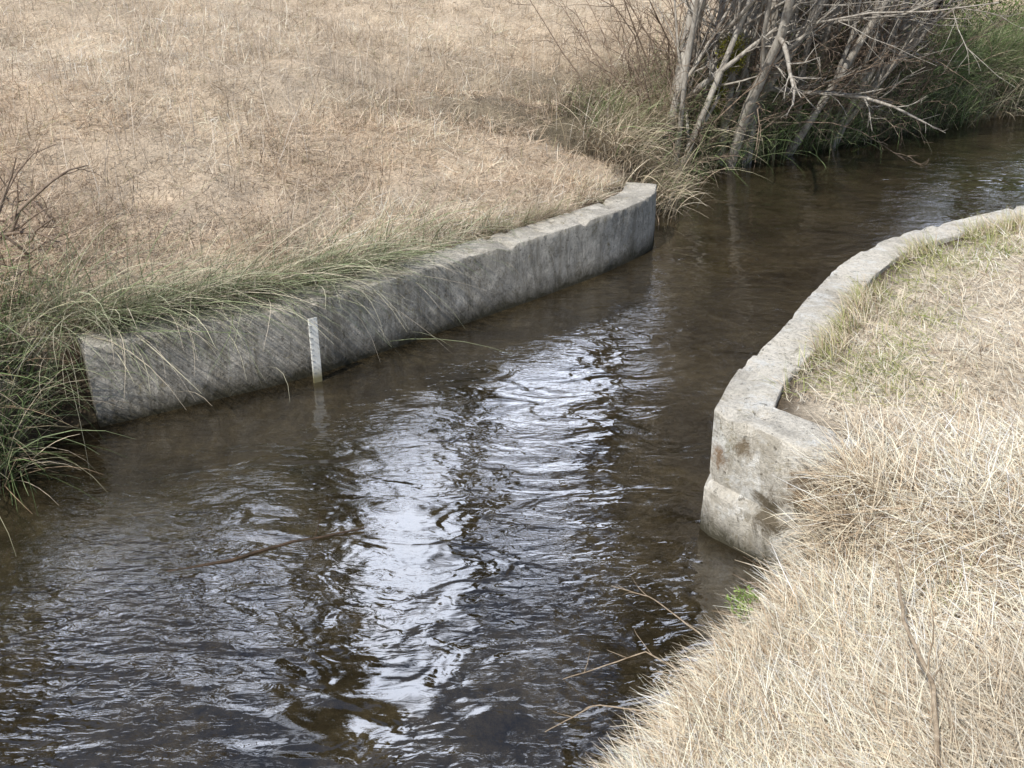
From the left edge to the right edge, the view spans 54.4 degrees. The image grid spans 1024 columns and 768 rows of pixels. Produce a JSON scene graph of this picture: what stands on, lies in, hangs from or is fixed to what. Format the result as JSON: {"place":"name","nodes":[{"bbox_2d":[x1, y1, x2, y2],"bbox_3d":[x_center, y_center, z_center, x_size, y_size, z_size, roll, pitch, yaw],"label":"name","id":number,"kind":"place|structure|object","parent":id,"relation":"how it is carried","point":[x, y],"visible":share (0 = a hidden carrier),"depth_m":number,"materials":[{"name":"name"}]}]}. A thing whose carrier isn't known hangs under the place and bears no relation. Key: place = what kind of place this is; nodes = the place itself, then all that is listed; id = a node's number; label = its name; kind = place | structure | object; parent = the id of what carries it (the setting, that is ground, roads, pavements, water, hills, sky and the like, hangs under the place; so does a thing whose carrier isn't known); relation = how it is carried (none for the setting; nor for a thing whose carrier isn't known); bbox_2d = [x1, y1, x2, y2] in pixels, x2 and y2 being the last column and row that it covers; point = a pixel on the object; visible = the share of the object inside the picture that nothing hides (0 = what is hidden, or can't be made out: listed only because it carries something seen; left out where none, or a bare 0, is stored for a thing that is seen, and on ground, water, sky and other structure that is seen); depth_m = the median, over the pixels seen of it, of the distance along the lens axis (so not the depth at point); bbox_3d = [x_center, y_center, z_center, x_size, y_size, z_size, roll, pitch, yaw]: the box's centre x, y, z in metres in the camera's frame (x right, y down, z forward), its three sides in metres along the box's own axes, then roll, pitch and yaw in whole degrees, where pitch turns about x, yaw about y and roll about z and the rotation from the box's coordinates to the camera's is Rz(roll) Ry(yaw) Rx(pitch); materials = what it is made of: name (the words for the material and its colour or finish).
{"place":"outdoors","nodes":[
{"label":"outdoors","id":0,"kind":"place"},
{"bbox_2d":[0,113,1023,767],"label":"stream water","id":1,"kind":"structure","parent":0,"point":[520,497],"depth_m":4.88,"materials":[{"name":"black liquid"}]},
{"bbox_2d":[165,514,363,571],"bbox_3d":[-1.180,0.737,4.699,0.967,0.135,0.098,-10,27,-21],"label":"floating stick","id":2,"kind":"object","parent":1,"relation":"on","point":[237,557],"visible":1,"depth_m":4.69,"materials":[{"name":"brown wood"}]},
{"bbox_2d":[0,0,1023,767],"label":"ground","id":3,"kind":"structure","parent":0,"point":[236,92],"depth_m":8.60,"materials":[{"name":"beige plant"}]},
{"bbox_2d":[0,135,133,285],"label":"dead branch pile","id":4,"kind":"object","parent":3,"relation":"on","point":[4,197],"visible":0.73,"depth_m":6.49,"materials":[{"name":"brown wood"}]},
{"bbox_2d":[0,199,149,551],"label":"rush clump","id":5,"kind":"object","parent":3,"relation":"on","point":[8,456],"visible":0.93,"depth_m":5.47,"materials":[{"name":"green plant"}]},
{"bbox_2d":[0,175,544,476],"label":"sedge grass","id":6,"kind":"structure","parent":3,"relation":"on","point":[195,302],"depth_m":6.09,"materials":[{"name":"green plant"}]},
{"bbox_2d":[0,0,632,250],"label":"dry weeds","id":7,"kind":"object","parent":3,"relation":"on","point":[161,61],"visible":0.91,"depth_m":10.14,"materials":[{"name":"beige plant"}]},
{"bbox_2d":[43,166,638,348],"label":"wall edge grass","id":8,"kind":"structure","parent":3,"relation":"on","point":[546,213],"depth_m":7.76,"materials":[{"name":"plant"}]},
{"bbox_2d":[75,182,657,426],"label":"concrete retaining wall","id":9,"kind":"structure","parent":3,"relation":"on","point":[598,239],"depth_m":6.67,"materials":[{"name":"grey concrete"}]},
{"bbox_2d":[307,317,322,382],"bbox_3d":[-1.267,-0.065,6.421,0.060,0.790,0.077,-16,30,-31],"label":"staff gauge","id":10,"kind":"object","parent":9,"relation":"attached to","point":[315,354],"visible":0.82,"depth_m":6.32,"materials":[{"name":"white metal"}]},
{"bbox_2d":[0,0,1017,389],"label":"dead grass slope","id":11,"kind":"structure","parent":3,"relation":"on","point":[246,26],"depth_m":9.03,"materials":[{"name":"beige plant"}]},
{"bbox_2d":[496,0,1023,174],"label":"bramble brush","id":12,"kind":"object","parent":3,"relation":"on","point":[753,67],"visible":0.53,"depth_m":11.66,"materials":[{"name":"brown plant"}]},
{"bbox_2d":[576,419,964,767],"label":"straw fringe","id":13,"kind":"object","parent":3,"relation":"on","point":[823,510],"visible":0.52,"depth_m":3.80,"materials":[{"name":"beige plant"}]},
{"bbox_2d":[545,704,658,731],"bbox_3d":[0.324,1.179,3.540,0.411,0.234,0.081,10,27,20],"label":"overhanging twig","id":14,"kind":"object","parent":13,"relation":"attached to","point":[588,707],"visible":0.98,"depth_m":3.57,"materials":[{"name":"brown wood"}]},
{"bbox_2d":[564,629,684,678],"bbox_3d":[0.441,1.071,3.784,0.491,0.264,0.126,14,29,28],"label":"overhanging twig","id":15,"kind":"object","parent":13,"relation":"attached to","point":[650,653],"visible":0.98,"depth_m":3.76,"materials":[{"name":"brown wood"}]},
{"bbox_2d":[612,576,701,634],"bbox_3d":[0.542,0.896,3.941,0.056,0.161,0.579,-13,28,-25],"label":"overhanging twig","id":16,"kind":"object","parent":13,"relation":"attached to","point":[657,602],"visible":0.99,"depth_m":3.90,"materials":[{"name":"brown wood"}]},
{"bbox_2d":[526,0,1023,232],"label":"reed bank","id":17,"kind":"structure","parent":3,"relation":"on","point":[637,128],"depth_m":11.94,"materials":[{"name":"green plant"}]},
{"bbox_2d":[709,33,749,111],"bbox_3d":[2.446,-3.479,11.162,0.438,0.894,0.361,0,25,0],"label":"moss clump","id":18,"kind":"object","parent":17,"relation":"on","point":[738,52],"visible":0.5,"depth_m":11.08,"materials":[{"name":"plant"}]},
{"bbox_2d":[637,0,1023,174],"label":"willow thicket","id":19,"kind":"object","parent":3,"relation":"on","point":[746,16],"visible":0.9,"depth_m":11.31,"materials":[{"name":"grey plant"}]},
{"bbox_2d":[700,205,1023,580],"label":"concrete retaining wall","id":20,"kind":"structure","parent":3,"relation":"on","point":[753,427],"depth_m":4.64,"materials":[{"name":"grey concrete"}]},
{"bbox_2d":[759,204,1023,395],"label":"grass","id":21,"kind":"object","parent":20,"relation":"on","point":[841,327],"depth_m":5.86,"materials":[{"name":"beige plant"}]},
{"bbox_2d":[724,231,1023,621],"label":"green weeds","id":22,"kind":"object","parent":3,"relation":"on","point":[748,586],"visible":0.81,"depth_m":4.96,"materials":[{"name":"green plant"}]},
{"bbox_2d":[751,0,1023,92],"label":"evergreen bush","id":23,"kind":"object","parent":3,"relation":"on","point":[1016,2],"visible":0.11,"depth_m":15.60,"materials":[{"name":"green plant"}]},
{"bbox_2d":[895,558,944,767],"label":"fallen branch","id":24,"kind":"object","parent":3,"relation":"on","point":[936,747],"visible":0.98,"depth_m":2.90,"materials":[{"name":"beige wood"}]}
]}

